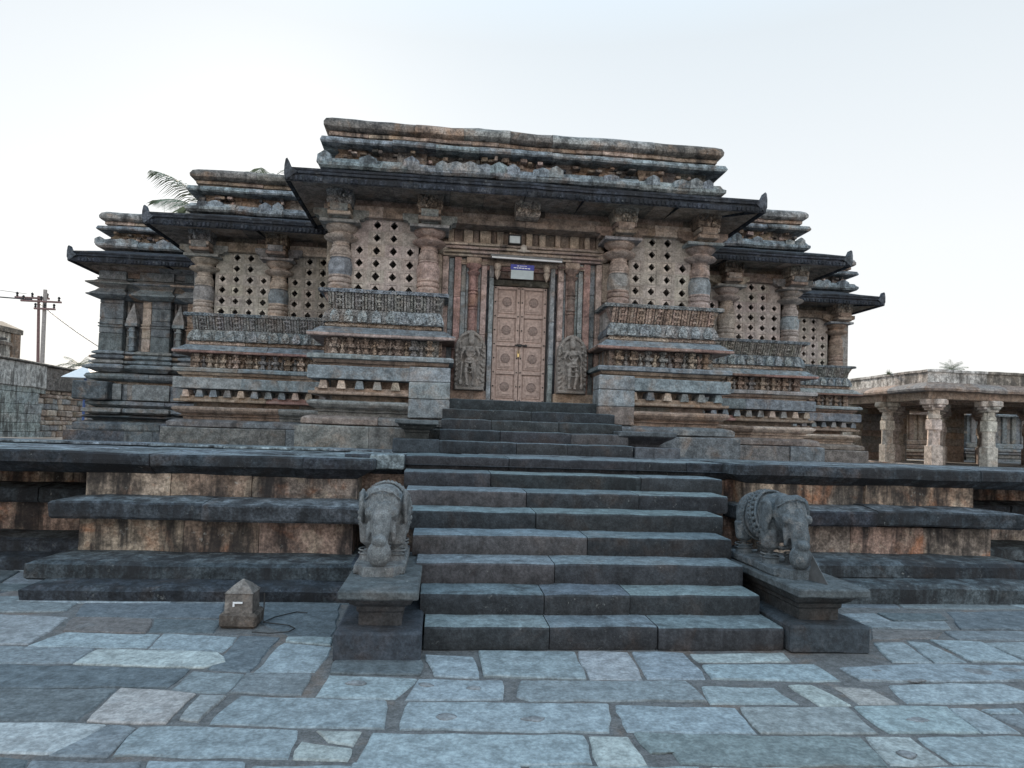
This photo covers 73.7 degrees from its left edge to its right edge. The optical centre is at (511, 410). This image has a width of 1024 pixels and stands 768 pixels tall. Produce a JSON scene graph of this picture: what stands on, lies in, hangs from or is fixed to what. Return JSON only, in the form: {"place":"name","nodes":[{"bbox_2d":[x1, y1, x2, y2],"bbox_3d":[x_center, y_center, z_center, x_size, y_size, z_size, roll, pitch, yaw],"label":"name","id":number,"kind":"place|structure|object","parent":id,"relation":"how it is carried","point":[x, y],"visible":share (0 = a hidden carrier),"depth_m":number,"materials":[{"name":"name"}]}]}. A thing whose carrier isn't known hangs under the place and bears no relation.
{"place":"outdoors","nodes":[
{"label":"outdoors","id":0,"kind":"place"},
{"bbox_2d":[0,321,22,358],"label":"old building","id":1,"kind":"structure","parent":0,"point":[10,346],"depth_m":42.34,"materials":[{"name":"paint"}]},
{"bbox_2d":[58,356,89,368],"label":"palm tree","id":2,"kind":"object","parent":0,"point":[74,365],"visible":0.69,"depth_m":56.29,"materials":[{"name":"green plant"}]},
{"bbox_2d":[248,168,283,173],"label":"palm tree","id":3,"kind":"object","parent":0,"point":[259,171],"visible":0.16,"depth_m":40.91,"materials":[{"name":"green plant"}]},
{"bbox_2d":[0,570,1023,767],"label":"paving","id":4,"kind":"structure","parent":0,"point":[56,693],"depth_m":4.37,"materials":[{"name":"stone"}]},
{"bbox_2d":[218,579,262,627],"bbox_3d":[-2.314,1.645,5.860,0.316,0.388,0.286,2,-2,-6],"label":"stone post","id":5,"kind":"object","parent":4,"relation":"on","point":[243,608],"visible":0.98,"depth_m":5.75,"materials":[{"name":"grey stone"}]},
{"bbox_2d":[252,593,307,633],"bbox_3d":[-1.987,1.709,5.892,0.332,0.243,0.669,2,-2,-6],"label":"cable","id":6,"kind":"object","parent":4,"relation":"on","point":[276,623],"visible":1,"depth_m":5.84,"materials":[{"name":"black rubber"}]},
{"bbox_2d":[332,553,423,661],"bbox_3d":[-1.070,1.619,5.800,0.647,0.546,1.660,2,-2,-6],"label":"stone pedestal","id":7,"kind":"object","parent":4,"relation":"on","point":[382,618],"visible":0.67,"depth_m":5.07,"materials":[{"name":"grey stone"}]},
{"bbox_2d":[353,480,412,577],"bbox_3d":[-1.120,0.994,6.023,0.479,0.728,1.176,2,-2,-6],"label":"elephant statue","id":8,"kind":"object","parent":7,"relation":"on","point":[385,513],"visible":1,"depth_m":5.63,"materials":[{"name":"stone"}]},
{"bbox_2d":[404,453,782,650],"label":"staircase","id":9,"kind":"structure","parent":4,"relation":"on","point":[517,553],"depth_m":6.43,"materials":[{"name":"stone"}]},
{"bbox_2d":[731,558,870,653],"bbox_3d":[2.527,1.753,6.372,0.691,0.546,1.685,2,-2,-6],"label":"stone pedestal","id":10,"kind":"object","parent":4,"relation":"on","point":[807,616],"visible":0.59,"depth_m":5.68,"materials":[{"name":"grey stone"}]},
{"bbox_2d":[731,489,811,579],"bbox_3d":[2.484,1.127,6.485,0.479,0.728,1.176,2,-2,-6],"label":"elephant statue","id":11,"kind":"object","parent":10,"relation":"on","point":[771,520],"visible":1,"depth_m":6.23,"materials":[{"name":"stone"}]},
{"bbox_2d":[808,555,827,584],"bbox_3d":[2.624,1.363,5.835,0.018,0.215,0.210,3,-2,-23],"label":"metal plate","id":12,"kind":"object","parent":10,"relation":"on","point":[815,574],"visible":1,"depth_m":5.86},
{"bbox_2d":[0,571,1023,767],"bbox_3d":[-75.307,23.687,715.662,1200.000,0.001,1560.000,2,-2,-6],"label":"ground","id":13,"kind":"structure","parent":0,"point":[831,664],"depth_m":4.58,"materials":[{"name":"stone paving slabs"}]},
{"bbox_2d":[14,292,49,361],"bbox_3d":[-26.785,-2.205,37.883,1.800,8.654,0.328,2,-2,-6],"label":"utility pole","id":14,"kind":"object","parent":13,"relation":"on","point":[38,331],"visible":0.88,"depth_m":37.98,"materials":[{"name":"black metal"}]},
{"bbox_2d":[20,289,61,362],"bbox_3d":[-25.986,-2.260,37.484,2.100,8.783,0.362,2,-2,-6],"label":"utility pole","id":15,"kind":"object","parent":13,"relation":"on","point":[44,309],"visible":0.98,"depth_m":37.52,"materials":[{"name":"concrete"}]},
{"bbox_2d":[0,296,31,299],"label":"power line","id":16,"kind":"object","parent":15,"relation":"attached to","point":[15,298],"visible":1,"depth_m":37.41,"materials":[{"name":"grey metal"}]},
{"bbox_2d":[39,303,96,345],"bbox_3d":[-23.043,-4.095,36.898,6.250,3.437,0.040,1,-2,13],"label":"power line","id":17,"kind":"object","parent":15,"relation":"attached to","point":[69,326],"visible":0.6,"depth_m":37.13,"materials":[{"name":"black metal"}]},
{"bbox_2d":[0,356,95,437],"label":"compound wall","id":18,"kind":"structure","parent":13,"relation":"on","point":[37,399],"depth_m":23.74,"materials":[{"name":"paint"}]},
{"bbox_2d":[146,170,197,212],"bbox_3d":[-16.045,-4.768,36.378,8.342,14.380,7.525,0,-3,39],"label":"palm tree","id":19,"kind":"object","parent":13,"relation":"on","point":[182,209],"visible":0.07,"depth_m":35.79,"materials":[{"name":"green plant"}]},
{"bbox_2d":[0,437,1023,604],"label":"stone platform","id":20,"kind":"structure","parent":13,"relation":"on","point":[85,520],"depth_m":7.68,"materials":[{"name":"grey stone"}]},
{"bbox_2d":[61,367,95,429],"bbox_3d":[-13.600,-0.201,21.742,0.950,2.400,1.100,2,-2,-6],"label":"sun shade","id":21,"kind":"object","parent":20,"relation":"on","point":[79,373],"visible":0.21,"depth_m":21.46,"materials":[{"name":"white paint"}]},
{"bbox_2d":[392,419,439,452],"bbox_3d":[-1.427,0.392,10.304,0.688,0.493,1.006,2,-2,-6],"label":"stone pedestal","id":22,"kind":"object","parent":20,"relation":"on","point":[415,439],"visible":0.95,"depth_m":9.86,"materials":[{"name":"grey stone"}]},
{"bbox_2d":[62,118,884,462],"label":"stone temple","id":23,"kind":"structure","parent":20,"relation":"on","point":[354,286],"depth_m":12.25,"materials":[{"name":"stone"}]},
{"bbox_2d":[214,253,271,314],"bbox_3d":[-5.444,-2.522,13.845,1.070,1.329,0.094,2,-2,-6],"label":"lattice window","id":24,"kind":"structure","parent":23,"relation":"in","point":[227,267],"depth_m":13.81,"materials":[{"name":"beige stone"}]},
{"bbox_2d":[287,257,328,317],"bbox_3d":[-4.018,-2.471,13.997,1.100,1.329,0.094,2,-2,-6],"label":"lattice window","id":25,"kind":"structure","parent":23,"relation":"in","point":[300,271],"depth_m":13.94,"materials":[{"name":"beige stone"}]},
{"bbox_2d":[350,219,418,291],"bbox_3d":[-2.182,-2.609,11.722,1.140,1.329,0.094,2,-2,-6],"label":"lattice window","id":26,"kind":"structure","parent":23,"relation":"in","point":[366,235],"depth_m":11.69,"materials":[{"name":"beige stone"}]},
{"bbox_2d":[454,330,485,390],"bbox_3d":[-0.728,-0.867,11.835,0.546,1.052,0.303,2,-2,-6],"label":"guardian relief","id":27,"kind":"object","parent":23,"relation":"attached to","point":[469,362],"visible":1,"depth_m":11.82,"materials":[{"name":"stone"}]},
{"bbox_2d":[490,286,520,400],"bbox_3d":[-0.118,-1.189,12.351,0.478,2.090,0.117,2,-2,-6],"label":"door leaf","id":28,"kind":"structure","parent":23,"relation":"in","point":[506,304],"depth_m":12.33,"materials":[{"name":"paint"}]},
{"bbox_2d":[508,234,521,245],"bbox_3d":[0.040,-2.990,12.100,0.230,0.170,0.260,2,-2,-6],"label":"flood light","id":29,"kind":"object","parent":23,"relation":"attached to","point":[513,239],"visible":1,"depth_m":11.98,"materials":[{"name":"black metal"}]},
{"bbox_2d":[491,254,562,262],"bbox_3d":[0.260,-2.663,12.009,1.270,0.089,0.087,2,-2,-6],"label":"tube light","id":30,"kind":"object","parent":23,"relation":"attached to","point":[529,258],"visible":1,"depth_m":11.98,"materials":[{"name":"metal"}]},
{"bbox_2d":[510,264,533,279],"bbox_3d":[0.181,-2.425,12.001,0.420,0.255,0.031,2,-2,-6],"label":"name board","id":31,"kind":"object","parent":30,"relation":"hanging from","point":[524,272],"visible":1,"depth_m":11.99,"materials":[{"name":"white paint"}]},
{"bbox_2d":[515,287,546,401],"bbox_3d":[0.324,-1.174,12.386,0.565,2.090,0.140,2,-2,-6],"label":"door leaf","id":32,"kind":"structure","parent":23,"relation":"in","point":[533,301],"depth_m":12.38,"materials":[{"name":"paint"}]},
{"bbox_2d":[555,335,586,394],"bbox_3d":[1.061,-0.805,12.025,0.546,1.045,0.303,2,-2,-6],"label":"guardian relief","id":33,"kind":"object","parent":23,"relation":"attached to","point":[571,366],"visible":1,"depth_m":12.01,"materials":[{"name":"stone"}]},
{"bbox_2d":[627,237,690,306],"bbox_3d":[2.627,-2.435,12.232,1.140,1.329,0.094,2,-2,-6],"label":"lattice window","id":34,"kind":"structure","parent":23,"relation":"in","point":[675,252],"depth_m":12.20,"materials":[{"name":"beige stone"}]},
{"bbox_2d":[709,284,717,333],"bbox_3d":[3.932,-2.183,14.839,1.100,1.329,0.094,2,-2,-6],"label":"lattice window","id":35,"kind":"structure","parent":23,"relation":"in","point":[714,302],"depth_m":14.85,"materials":[{"name":"beige stone"}]},
{"bbox_2d":[733,283,780,339],"bbox_3d":[5.358,-2.132,14.990,1.070,1.329,0.094,2,-2,-6],"label":"lattice window","id":36,"kind":"structure","parent":23,"relation":"in","point":[770,297],"depth_m":14.96,"materials":[{"name":"beige stone"}]},
{"bbox_2d":[798,318,827,364],"bbox_3d":[8.011,-1.846,18.486,1.060,1.329,0.094,2,-2,-6],"label":"lattice window","id":37,"kind":"structure","parent":23,"relation":"in","point":[819,328],"depth_m":18.47,"materials":[{"name":"beige stone"}]},
{"bbox_2d":[439,398,632,457],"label":"staircase","id":38,"kind":"structure","parent":20,"relation":"on","point":[470,426],"depth_m":10.60,"materials":[{"name":"stone"}]},
{"bbox_2d":[613,431,679,458],"bbox_3d":[2.065,0.546,10.707,0.923,0.422,1.030,2,-2,-6],"label":"stone pedestal","id":39,"kind":"object","parent":20,"relation":"on","point":[645,444],"visible":0.75,"depth_m":10.51,"materials":[{"name":"grey stone"}]},
{"bbox_2d":[843,369,1023,467],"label":"pillared pavilion","id":40,"kind":"structure","parent":13,"relation":"on","point":[946,400],"depth_m":28.05,"materials":[{"name":"stone"}]},
{"bbox_2d":[877,413,952,458],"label":"shrine","id":41,"kind":"object","parent":40,"relation":"on","point":[916,433],"visible":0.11,"depth_m":40.10,"materials":[{"name":"stone"}]},
{"bbox_2d":[961,414,1023,461],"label":"stone shrine","id":42,"kind":"object","parent":13,"relation":"on","point":[1008,440],"visible":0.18,"depth_m":40.68,"materials":[{"name":"grey stone"}]},
{"bbox_2d":[0,0,1023,378],"label":"sky","id":43,"kind":"structure","parent":0,"point":[896,126],"materials":[{"name":"white"}]},
{"bbox_2d":[939,359,967,369],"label":"palm tree","id":44,"kind":"object","parent":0,"point":[953,366],"visible":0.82,"depth_m":49.62,"materials":[{"name":"green plant"}]}
]}

